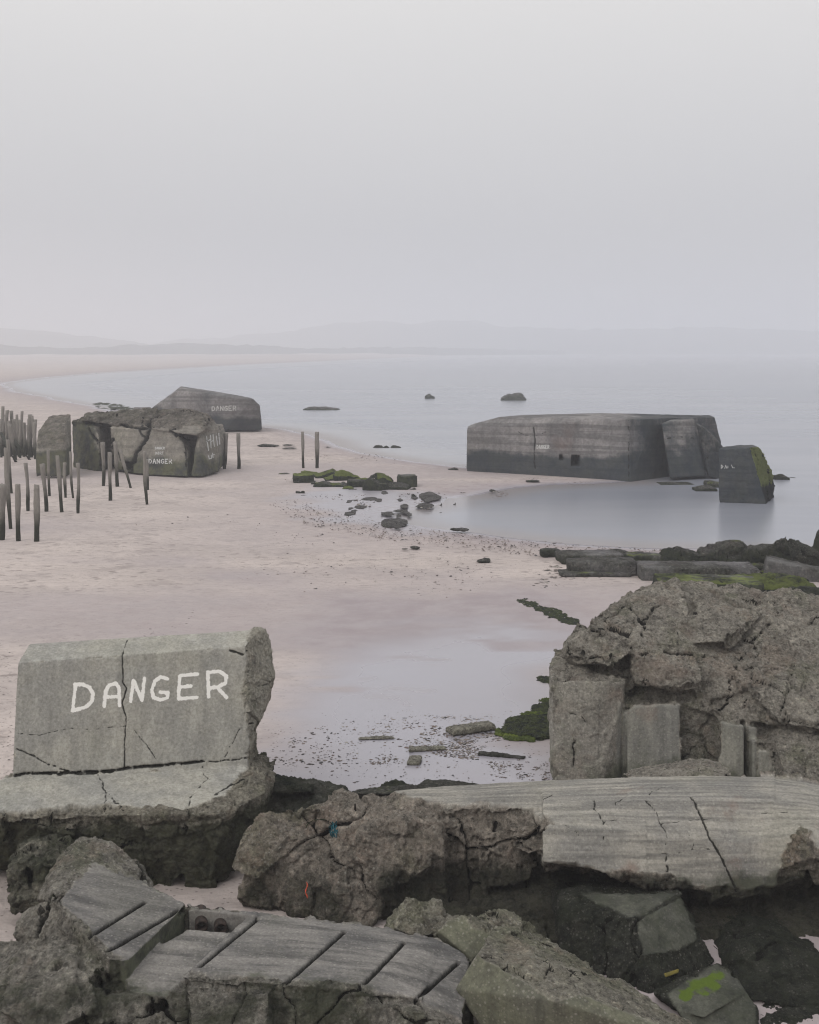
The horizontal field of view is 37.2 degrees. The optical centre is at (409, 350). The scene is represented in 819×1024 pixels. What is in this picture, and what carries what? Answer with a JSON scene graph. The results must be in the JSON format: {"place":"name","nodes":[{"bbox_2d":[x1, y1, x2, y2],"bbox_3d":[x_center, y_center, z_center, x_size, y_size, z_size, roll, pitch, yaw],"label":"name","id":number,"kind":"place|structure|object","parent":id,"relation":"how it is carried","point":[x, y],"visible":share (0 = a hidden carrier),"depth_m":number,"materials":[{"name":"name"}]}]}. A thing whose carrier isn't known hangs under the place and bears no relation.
{"place":"outdoors","nodes":[
{"label":"outdoors","id":0,"kind":"place"},
{"bbox_2d":[0,328,147,347],"bbox_3d":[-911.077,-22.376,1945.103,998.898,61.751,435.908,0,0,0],"label":"hills","id":1,"kind":"structure","parent":0,"point":[22,338],"depth_m":1798.98,"materials":[{"name":"grey"}]},
{"bbox_2d":[0,343,564,354],"bbox_3d":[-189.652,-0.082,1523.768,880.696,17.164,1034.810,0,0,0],"label":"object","id":2,"kind":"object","parent":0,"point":[172,348],"visible":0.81,"depth_m":1384.05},
{"bbox_2d":[0,353,818,1023],"bbox_3d":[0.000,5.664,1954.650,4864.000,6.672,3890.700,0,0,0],"label":"beach","id":3,"kind":"structure","parent":0,"point":[376,641],"depth_m":32.33,"materials":[{"name":"beige sand"}]},
{"bbox_2d":[0,419,2,457],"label":"wooden post","id":4,"kind":"object","parent":3,"relation":"on","point":[1,421],"visible":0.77,"depth_m":72.74,"materials":[{"name":"grey wood"}]},
{"bbox_2d":[1,406,4,455],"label":"wooden post","id":5,"kind":"object","parent":3,"relation":"on","point":[3,422],"visible":0.58,"depth_m":73.61,"materials":[{"name":"grey wood"}]},
{"bbox_2d":[0,483,6,539],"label":"wooden post","id":6,"kind":"object","parent":3,"relation":"on","point":[3,490],"visible":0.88,"depth_m":40.90,"materials":[{"name":"grey wood"}]},
{"bbox_2d":[4,414,8,447],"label":"wooden post","id":7,"kind":"object","parent":3,"relation":"on","point":[6,431],"visible":0.38,"depth_m":74.12,"materials":[{"name":"grey wood"}]},
{"bbox_2d":[4,447,11,528],"bbox_3d":[-14.370,5.104,43.563,0.315,3.292,0.201,0,0,-25],"label":"wooden post","id":8,"kind":"object","parent":3,"relation":"on","point":[6,473],"visible":0.91,"depth_m":43.50,"materials":[{"name":"grey wood"}]},
{"bbox_2d":[0,432,16,461],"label":"leaning rail","id":9,"kind":"object","parent":3,"relation":"on","point":[4,440],"visible":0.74,"depth_m":69.18,"materials":[{"name":"grey wood"}]},
{"bbox_2d":[6,439,12,492],"bbox_3d":[-17.913,5.357,54.505,0.349,2.786,0.194,0,0,-25],"label":"wooden post","id":10,"kind":"object","parent":3,"relation":"on","point":[8,446],"visible":0.62,"depth_m":54.45,"materials":[{"name":"grey wood"}]},
{"bbox_2d":[7,423,16,459],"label":"wooden post","id":11,"kind":"object","parent":3,"relation":"on","point":[10,431],"visible":0.81,"depth_m":70.95,"materials":[{"name":"grey wood"}]},
{"bbox_2d":[12,419,17,455],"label":"wooden post","id":12,"kind":"object","parent":3,"relation":"on","point":[14,428],"visible":0.45,"depth_m":74.00,"materials":[{"name":"grey wood"}]},
{"bbox_2d":[15,414,18,456],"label":"wooden post","id":13,"kind":"object","parent":3,"relation":"on","point":[17,426],"visible":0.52,"depth_m":73.25,"materials":[{"name":"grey wood"}]},
{"bbox_2d":[15,484,20,540],"bbox_3d":[-13.126,5.602,40.773,0.195,2.296,0.260,0,0,-17],"label":"wooden post","id":14,"kind":"object","parent":3,"relation":"on","point":[17,505],"visible":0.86,"depth_m":40.68,"materials":[{"name":"grey wood"}]},
{"bbox_2d":[18,419,21,457],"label":"wooden post","id":15,"kind":"object","parent":3,"relation":"on","point":[20,433],"visible":0.81,"depth_m":72.33,"materials":[{"name":"grey wood"}]},
{"bbox_2d":[20,411,23,455],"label":"wooden post","id":16,"kind":"object","parent":3,"relation":"on","point":[21,415],"visible":0.41,"depth_m":74.06,"materials":[{"name":"grey wood"}]},
{"bbox_2d":[23,422,25,456],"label":"wooden post","id":17,"kind":"object","parent":3,"relation":"on","point":[24,436],"visible":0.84,"depth_m":73.14,"materials":[{"name":"grey wood"}]},
{"bbox_2d":[23,463,29,510],"bbox_3d":[-15.241,5.605,48.455,0.293,2.290,0.176,0,0,0],"label":"wooden post","id":18,"kind":"object","parent":3,"relation":"on","point":[27,487],"visible":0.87,"depth_m":48.42,"materials":[{"name":"grey wood"}]},
{"bbox_2d":[26,425,30,457],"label":"wooden post","id":19,"kind":"object","parent":3,"relation":"on","point":[28,438],"visible":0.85,"depth_m":72.31,"materials":[{"name":"grey wood"}]},
{"bbox_2d":[28,414,32,456],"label":"wooden post","id":20,"kind":"object","parent":3,"relation":"on","point":[30,430],"visible":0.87,"depth_m":72.68,"materials":[{"name":"grey wood"}]},
{"bbox_2d":[33,422,36,458],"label":"wooden post","id":21,"kind":"object","parent":3,"relation":"on","point":[34,437],"visible":0.81,"depth_m":71.47,"materials":[{"name":"grey wood"}]},
{"bbox_2d":[33,484,39,541],"bbox_3d":[-12.478,5.610,40.734,0.230,2.279,0.315,0,0,0],"label":"wooden post","id":22,"kind":"object","parent":3,"relation":"on","point":[36,502],"visible":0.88,"depth_m":40.65,"materials":[{"name":"grey wood"}]},
{"bbox_2d":[6,833,75,914],"bbox_3d":[-4.370,6.247,14.484,0.852,0.713,1.266,0,0,0],"label":"mossy boulder","id":23,"kind":"object","parent":3,"relation":"on","point":[32,861],"visible":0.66,"depth_m":14.08,"materials":[{"name":"stone"}]},
{"bbox_2d":[40,463,48,511],"bbox_3d":[-14.515,5.613,48.297,0.348,2.274,0.229,0,0,0],"label":"wooden post","id":24,"kind":"object","parent":3,"relation":"on","point":[43,475],"visible":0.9,"depth_m":48.22,"materials":[{"name":"grey wood"}]},
{"bbox_2d":[47,450,50,495],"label":"wooden post","id":25,"kind":"object","parent":3,"relation":"on","point":[48,470],"visible":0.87,"depth_m":53.49,"materials":[{"name":"grey wood"}]},
{"bbox_2d":[36,414,70,476],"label":"upright block","id":26,"kind":"structure","parent":3,"relation":"on","point":[54,435],"depth_m":61.57,"materials":[{"name":"concrete"}]},
{"bbox_2d":[55,455,63,511],"bbox_3d":[-13.815,5.436,48.029,0.328,2.629,0.180,0,0,-20],"label":"wooden post","id":27,"kind":"object","parent":3,"relation":"on","point":[59,477],"visible":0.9,"depth_m":47.96,"materials":[{"name":"grey wood"}]},
{"bbox_2d":[63,462,66,497],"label":"wooden post","id":28,"kind":"object","parent":3,"relation":"on","point":[64,480],"visible":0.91,"depth_m":53.04,"materials":[{"name":"grey wood"}]},
{"bbox_2d":[69,452,73,497],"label":"wooden post","id":29,"kind":"object","parent":3,"relation":"on","point":[71,478],"visible":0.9,"depth_m":52.85,"materials":[{"name":"grey wood"}]},
{"bbox_2d":[76,463,79,512],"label":"wooden post","id":30,"kind":"object","parent":3,"relation":"on","point":[78,489],"visible":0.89,"depth_m":47.64,"materials":[{"name":"grey wood"}]},
{"bbox_2d":[100,442,105,485],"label":"wooden post","id":31,"kind":"object","parent":3,"relation":"on","point":[102,445],"visible":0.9,"depth_m":57.57,"materials":[{"name":"grey wood"}]},
{"bbox_2d":[108,452,111,500],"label":"wooden post","id":32,"kind":"object","parent":3,"relation":"on","point":[110,473],"visible":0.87,"depth_m":51.87,"materials":[{"name":"grey wood"}]},
{"bbox_2d":[113,441,118,486],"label":"wooden post","id":33,"kind":"object","parent":3,"relation":"on","point":[115,447],"visible":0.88,"depth_m":57.23,"materials":[{"name":"grey wood"}]},
{"bbox_2d":[119,449,131,487],"bbox_3d":[-13.257,5.681,56.883,0.749,2.138,0.166,0,0,16],"label":"wooden post","id":34,"kind":"object","parent":3,"relation":"on","point":[124,466],"visible":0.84,"depth_m":56.83,"materials":[{"name":"grey wood"}]},
{"bbox_2d":[0,627,276,888],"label":"concrete block","id":35,"kind":"structure","parent":3,"relation":"on","point":[143,751],"depth_m":15.75,"materials":[{"name":"grey concrete"}]},
{"bbox_2d":[143,451,147,504],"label":"wooden post","id":36,"kind":"object","parent":3,"relation":"on","point":[145,476],"visible":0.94,"depth_m":50.60,"materials":[{"name":"grey wood"}]},
{"bbox_2d":[146,459,148,489],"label":"wooden post","id":37,"kind":"object","parent":3,"relation":"on","point":[147,467],"visible":0.51,"depth_m":55.99,"materials":[{"name":"grey wood"}]},
{"bbox_2d":[72,407,224,476],"bbox_3d":[-14.248,4.816,65.650,10.496,3.537,6.002,0,0,23],"label":"cracked bunker","id":38,"kind":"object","parent":3,"relation":"on","point":[180,442],"visible":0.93,"depth_m":63.41,"materials":[{"name":"concrete"}]},
{"bbox_2d":[133,386,261,429],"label":"slanted bunker","id":39,"kind":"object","parent":3,"relation":"on","point":[231,412],"visible":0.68,"depth_m":95.16,"materials":[{"name":"concrete"}]},
{"bbox_2d":[223,433,227,468],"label":"wooden post","id":40,"kind":"object","parent":3,"relation":"on","point":[225,449],"visible":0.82,"depth_m":65.62,"materials":[{"name":"grey wood"}]},
{"bbox_2d":[0,836,473,1023],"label":"grooved slab","id":41,"kind":"structure","parent":3,"relation":"on","point":[105,932],"depth_m":11.17,"materials":[{"name":"concrete"}]},
{"bbox_2d":[384,897,550,961],"bbox_3d":[0.640,6.109,12.490,1.830,0.997,1.144,0,0,0],"label":"concrete fragment","id":42,"kind":"object","parent":41,"relation":"on","point":[468,935],"visible":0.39,"depth_m":12.31,"materials":[{"name":"grey concrete"}]},
{"bbox_2d":[236,433,240,468],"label":"wooden post","id":43,"kind":"object","parent":3,"relation":"on","point":[238,451],"visible":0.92,"depth_m":65.68,"materials":[{"name":"grey wood"}]},
{"bbox_2d":[0,552,604,785],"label":"shell debris","id":44,"kind":"object","parent":3,"relation":"on","point":[456,739],"visible":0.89,"depth_m":19.71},
{"bbox_2d":[301,432,304,467],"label":"wooden post","id":45,"kind":"object","parent":3,"relation":"on","point":[302,443],"visible":0.9,"depth_m":66.07,"materials":[{"name":"grey wood"}]},
{"bbox_2d":[293,473,313,482],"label":"mossy block","id":46,"kind":"structure","parent":3,"relation":"on","point":[304,477],"depth_m":58.77,"materials":[{"name":"concrete"}]},
{"bbox_2d":[267,774,347,812],"bbox_3d":[-1.379,6.330,16.935,1.318,0.993,1.992,0,0,0],"label":"mossy ledge","id":47,"kind":"object","parent":3,"relation":"on","point":[294,793],"visible":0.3,"depth_m":16.46,"materials":[{"name":"stone"}]},
{"bbox_2d":[315,432,319,467],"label":"wooden post","id":48,"kind":"object","parent":3,"relation":"on","point":[317,446],"visible":0.84,"depth_m":65.95,"materials":[{"name":"grey wood"}]},
{"bbox_2d":[313,481,332,486],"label":"mossy block","id":49,"kind":"structure","parent":3,"relation":"on","point":[323,484],"depth_m":56.92,"materials":[{"name":"concrete"}]},
{"bbox_2d":[314,468,335,477],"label":"mossy boulder","id":50,"kind":"object","parent":3,"relation":"on","point":[326,473],"visible":0.56,"depth_m":60.97,"materials":[{"name":"plant"}]},
{"bbox_2d":[94,402,579,740],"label":"seaweed","id":51,"kind":"object","parent":3,"relation":"on","point":[532,725],"visible":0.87,"depth_m":21.05,"materials":[{"name":"green plant"}]},
{"bbox_2d":[333,470,359,480],"bbox_3d":[-3.121,6.221,60.251,1.501,0.693,1.393,0,0,0],"label":"mossy boulder","id":52,"kind":"object","parent":3,"relation":"on","point":[341,475],"visible":0.66,"depth_m":59.73,"materials":[{"name":"plant"}]},
{"bbox_2d":[347,479,364,486],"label":"mossy block","id":53,"kind":"structure","parent":3,"relation":"on","point":[355,482],"depth_m":56.85,"materials":[{"name":"concrete"}]},
{"bbox_2d":[362,477,383,490],"bbox_3d":[-1.658,6.168,56.000,1.012,0.732,1.014,0,0,0],"label":"rock","id":54,"kind":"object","parent":3,"relation":"on","point":[371,484],"depth_m":55.61,"materials":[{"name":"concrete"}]},
{"bbox_2d":[358,735,393,739],"bbox_3d":[-0.540,6.387,20.065,0.612,0.046,0.161,0,0,-8],"label":"stone slab","id":55,"kind":"object","parent":3,"relation":"on","point":[377,737],"depth_m":20.04,"materials":[{"name":"stone"}]},
{"bbox_2d":[375,473,393,482],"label":"mossy boulder","id":56,"kind":"object","parent":3,"relation":"on","point":[382,478],"visible":0.51,"depth_m":57.54,"materials":[{"name":"plant"}]},
{"bbox_2d":[381,779,406,785],"bbox_3d":[-0.231,6.335,17.602,0.454,0.273,0.772,0,0,0],"label":"moss mound","id":57,"kind":"object","parent":3,"relation":"on","point":[395,782],"visible":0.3,"depth_m":17.52,"materials":[{"name":"plant"}]},
{"bbox_2d":[381,518,407,527],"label":"flat rock","id":58,"kind":"object","parent":3,"relation":"on","point":[391,522],"visible":0.94,"depth_m":44.75,"materials":[{"name":"stone"}]},
{"bbox_2d":[352,784,437,798],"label":"flat slab","id":59,"kind":"structure","parent":3,"relation":"on","point":[380,791],"depth_m":17.05,"materials":[{"name":"stone"}]},
{"bbox_2d":[135,454,660,597],"bbox_3d":[-2.815,6.391,53.523,23.502,0.078,44.757,0,0,0],"label":"shingle","id":60,"kind":"object","parent":3,"relation":"on","point":[438,535],"visible":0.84,"depth_m":41.93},
{"bbox_2d":[387,482,410,489],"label":"mossy block","id":61,"kind":"structure","parent":3,"relation":"on","point":[397,486],"depth_m":55.99,"materials":[{"name":"stone"}]},
{"bbox_2d":[397,474,416,486],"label":"mossy block","id":62,"kind":"structure","parent":3,"relation":"on","point":[410,479],"depth_m":56.81,"materials":[{"name":"concrete"}]},
{"bbox_2d":[407,755,421,764],"bbox_3d":[0.083,6.375,18.932,0.215,0.072,0.338,0,0,8],"label":"stone slab","id":63,"kind":"object","parent":3,"relation":"on","point":[414,759],"depth_m":18.86,"materials":[{"name":"stone"}]},
{"bbox_2d":[415,503,433,507],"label":"flat rock","id":64,"kind":"object","parent":3,"relation":"on","point":[425,505],"visible":1,"depth_m":49.99,"materials":[{"name":"stone"}]},
{"bbox_2d":[409,745,445,751],"bbox_3d":[0.281,6.380,19.503,0.615,0.065,0.169,0,0,-11],"label":"stone slab","id":65,"kind":"object","parent":3,"relation":"on","point":[423,748],"depth_m":19.46,"materials":[{"name":"stone"}]},
{"bbox_2d":[419,491,440,502],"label":"flat rock","id":66,"kind":"object","parent":3,"relation":"on","point":[428,496],"visible":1,"depth_m":52.84,"materials":[{"name":"stone"}]},
{"bbox_2d":[417,779,476,787],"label":"flat slab","id":67,"kind":"structure","parent":3,"relation":"on","point":[442,782],"depth_m":17.41,"materials":[{"name":"stone"}]},
{"bbox_2d":[446,720,495,735],"bbox_3d":[1.035,6.359,20.472,0.817,0.145,0.338,0,0,-23],"label":"stone slab","id":68,"kind":"object","parent":3,"relation":"on","point":[472,728],"depth_m":20.37,"materials":[{"name":"stone"}]},
{"bbox_2d":[478,751,525,758],"bbox_3d":[1.448,6.378,19.190,0.761,0.073,0.131,0,0,14],"label":"rock","id":69,"kind":"object","parent":3,"relation":"on","point":[495,754],"visible":1,"depth_m":19.16,"materials":[{"name":"stone"}]},
{"bbox_2d":[495,663,550,742],"bbox_3d":[2.520,6.368,22.368,0.888,0.102,5.174,0,0,18],"label":"green algae","id":70,"kind":"object","parent":3,"relation":"on","point":[513,737],"visible":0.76,"depth_m":20.09,"materials":[{"name":"plant"}]},
{"bbox_2d":[232,771,818,942],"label":"fallen slab","id":71,"kind":"structure","parent":3,"relation":"on","point":[714,850],"depth_m":14.34,"materials":[{"name":"concrete"}]},
{"bbox_2d":[328,821,337,837],"bbox_3d":[-0.906,5.729,14.552,0.102,0.172,0.224,0,0,-14],"label":"rope tangle","id":72,"kind":"object","parent":71,"relation":"on","point":[332,834],"visible":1,"depth_m":14.53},
{"bbox_2d":[624,758,730,776],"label":"rock","id":73,"kind":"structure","parent":71,"relation":"on","point":[694,767],"depth_m":15.85,"materials":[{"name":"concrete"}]},
{"bbox_2d":[539,548,558,557],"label":"concrete block","id":74,"kind":"structure","parent":3,"relation":"on","point":[546,552],"depth_m":37.78,"materials":[{"name":"concrete"}]},
{"bbox_2d":[456,926,691,1023],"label":"angular block","id":75,"kind":"object","parent":3,"relation":"on","point":[512,975],"depth_m":11.10,"materials":[{"name":"concrete"}]},
{"bbox_2d":[558,569,631,576],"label":"stone slab","id":76,"kind":"structure","parent":3,"relation":"on","point":[564,572],"depth_m":34.38,"materials":[{"name":"stone"}]},
{"bbox_2d":[566,557,636,574],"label":"stone slab","id":77,"kind":"structure","parent":76,"relation":"on","point":[618,564],"depth_m":34.65,"materials":[{"name":"stone"}]},
{"bbox_2d":[551,880,713,993],"bbox_3d":[2.506,6.588,13.649,1.735,0.993,2.442,0,0,0],"label":"damp block","id":78,"kind":"object","parent":3,"relation":"on","point":[639,939],"depth_m":13.25,"materials":[{"name":"concrete"}]},
{"bbox_2d":[625,551,661,560],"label":"concrete block","id":79,"kind":"structure","parent":3,"relation":"on","point":[641,556],"depth_m":36.67,"materials":[{"name":"concrete"}]},
{"bbox_2d":[664,969,678,976],"bbox_3d":[2.688,6.599,12.832,0.324,0.194,0.141,0,0,0],"label":"plank stub","id":80,"kind":"object","parent":3,"relation":"on","point":[673,972],"visible":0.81,"depth_m":12.77,"materials":[{"name":"yellow wood"}]},
{"bbox_2d":[657,481,693,484],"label":"rock","id":81,"kind":"object","parent":3,"relation":"on","point":[673,483],"visible":1,"depth_m":59.29,"materials":[{"name":"stone"}]},
{"bbox_2d":[547,577,818,780],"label":"ruined bunker","id":82,"kind":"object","parent":3,"relation":"on","point":[673,669],"visible":0.91,"depth_m":18.31,"materials":[{"name":"concrete"}]},
{"bbox_2d":[659,546,707,560],"bbox_3d":[8.184,6.265,36.689,1.424,0.730,1.092,0,0,0],"label":"rock","id":83,"kind":"object","parent":3,"relation":"on","point":[677,553],"visible":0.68,"depth_m":36.40,"materials":[{"name":"stone"}]},
{"bbox_2d":[636,560,759,580],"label":"stone slab","id":84,"kind":"structure","parent":3,"relation":"on","point":[646,570],"depth_m":33.86,"materials":[{"name":"stone"}]},
{"bbox_2d":[653,963,758,1023],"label":"algae block","id":85,"kind":"structure","parent":3,"relation":"on","point":[716,993],"depth_m":12.23,"materials":[{"name":"concrete"}]},
{"bbox_2d":[652,573,763,591],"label":"concrete block","id":86,"kind":"structure","parent":3,"relation":"on","point":[749,582],"depth_m":32.50,"materials":[{"name":"grey concrete"}]},
{"bbox_2d":[696,423,722,478],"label":"leaning slab","id":87,"kind":"structure","parent":3,"relation":"on","point":[711,445],"depth_m":61.88,"materials":[{"name":"concrete"}]},
{"bbox_2d":[696,540,746,561],"bbox_3d":[9.522,6.163,36.849,1.594,0.884,1.327,0,0,0],"label":"rock","id":88,"kind":"object","parent":3,"relation":"on","point":[728,550],"visible":0.54,"depth_m":36.46,"materials":[{"name":"stone"}]},
{"bbox_2d":[741,537,789,563],"bbox_3d":[10.631,6.101,36.046,1.567,1.200,1.088,0,0,0],"label":"rock","id":89,"kind":"object","parent":3,"relation":"on","point":[779,548],"visible":0.56,"depth_m":35.76,"materials":[{"name":"stone"}]},
{"bbox_2d":[714,910,818,1007],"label":"dark boulder","id":90,"kind":"object","parent":3,"relation":"on","point":[771,961],"visible":0.85,"depth_m":12.86,"materials":[{"name":"stone"}]},
{"bbox_2d":[735,572,815,591],"bbox_3d":[9.773,6.237,32.689,2.343,0.572,1.687,0,0,0],"label":"rock","id":91,"kind":"object","parent":3,"relation":"on","point":[770,581],"visible":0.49,"depth_m":32.24,"materials":[{"name":"concrete"}]},
{"bbox_2d":[760,1004,818,1023],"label":"boulder","id":92,"kind":"object","parent":3,"relation":"on","point":[790,1015],"visible":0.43,"depth_m":12.15,"materials":[{"name":"stone"}]},
{"bbox_2d":[763,555,818,581],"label":"stone slab","id":93,"kind":"structure","parent":3,"relation":"on","point":[775,564],"depth_m":33.87,"materials":[{"name":"stone"}]},
{"bbox_2d":[788,538,818,565],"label":"rock","id":94,"kind":"object","parent":3,"relation":"on","point":[800,552],"visible":0.45,"depth_m":36.10,"materials":[{"name":"stone"}]},
{"bbox_2d":[788,586,818,594],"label":"rock","id":95,"kind":"object","parent":3,"relation":"on","point":[810,589],"visible":0.28,"depth_m":31.03,"materials":[{"name":"stone"}]},
{"bbox_2d":[812,530,818,551],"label":"rock","id":96,"kind":"object","parent":3,"relation":"on","point":[816,544],"visible":0.3,"depth_m":36.56,"materials":[{"name":"stone"}]},
{"bbox_2d":[0,0,818,344],"label":"sky","id":97,"kind":"structure","parent":0,"point":[170,170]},
{"bbox_2d":[5,354,818,548],"bbox_3d":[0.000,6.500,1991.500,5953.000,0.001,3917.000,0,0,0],"label":"sea","id":98,"kind":"structure","parent":0,"point":[767,405],"depth_m":134.47,"materials":[{"name":"liquid"}]},
{"bbox_2d":[303,406,339,409],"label":"sea rock","id":99,"kind":"object","parent":98,"relation":"in","point":[319,408],"visible":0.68,"depth_m":133.21,"materials":[{"name":"stone"}]},
{"bbox_2d":[501,392,525,400],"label":"sea rock","id":100,"kind":"object","parent":98,"relation":"in","point":[518,396],"visible":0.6,"depth_m":158.59,"materials":[{"name":"stone"}]},
{"bbox_2d":[467,413,720,481],"bbox_3d":[10.271,5.465,65.123,14.400,4.195,9.630,0,0,0],"label":"long bunker","id":101,"kind":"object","parent":98,"relation":"in","point":[620,447],"visible":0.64,"depth_m":62.31,"materials":[{"name":"concrete"}]},
{"bbox_2d":[661,418,705,478],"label":"leaning slab","id":102,"kind":"structure","parent":101,"relation":"on","point":[682,449],"depth_m":61.44,"materials":[{"name":"concrete"}]},
{"bbox_2d":[692,485,717,490],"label":"rock","id":103,"kind":"object","parent":98,"relation":"in","point":[704,488],"visible":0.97,"depth_m":56.30,"materials":[{"name":"stone"}]},
{"bbox_2d":[703,480,718,487],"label":"rock","id":104,"kind":"object","parent":98,"relation":"on","point":[715,484],"visible":0.59,"depth_m":57.87,"materials":[{"name":"stone"}]},
{"bbox_2d":[719,445,774,503],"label":"upright block","id":105,"kind":"structure","parent":98,"relation":"in","point":[746,475],"depth_m":51.98,"materials":[{"name":"concrete"}]},
{"bbox_2d":[773,474,789,479],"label":"rock","id":106,"kind":"object","parent":98,"relation":"in","point":[780,477],"visible":0.91,"depth_m":61.23,"materials":[{"name":"stone"}]},
{"bbox_2d":[153,320,818,353],"bbox_3d":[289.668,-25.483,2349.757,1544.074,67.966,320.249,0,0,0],"label":"hills","id":107,"kind":"structure","parent":0,"point":[475,334],"depth_m":2232.14,"materials":[{"name":"grey"}]},
{"bbox_2d":[555,549,623,564],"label":"concrete block","id":108,"kind":"structure","parent":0,"point":[561,556],"depth_m":36.76,"materials":[{"name":"concrete"}]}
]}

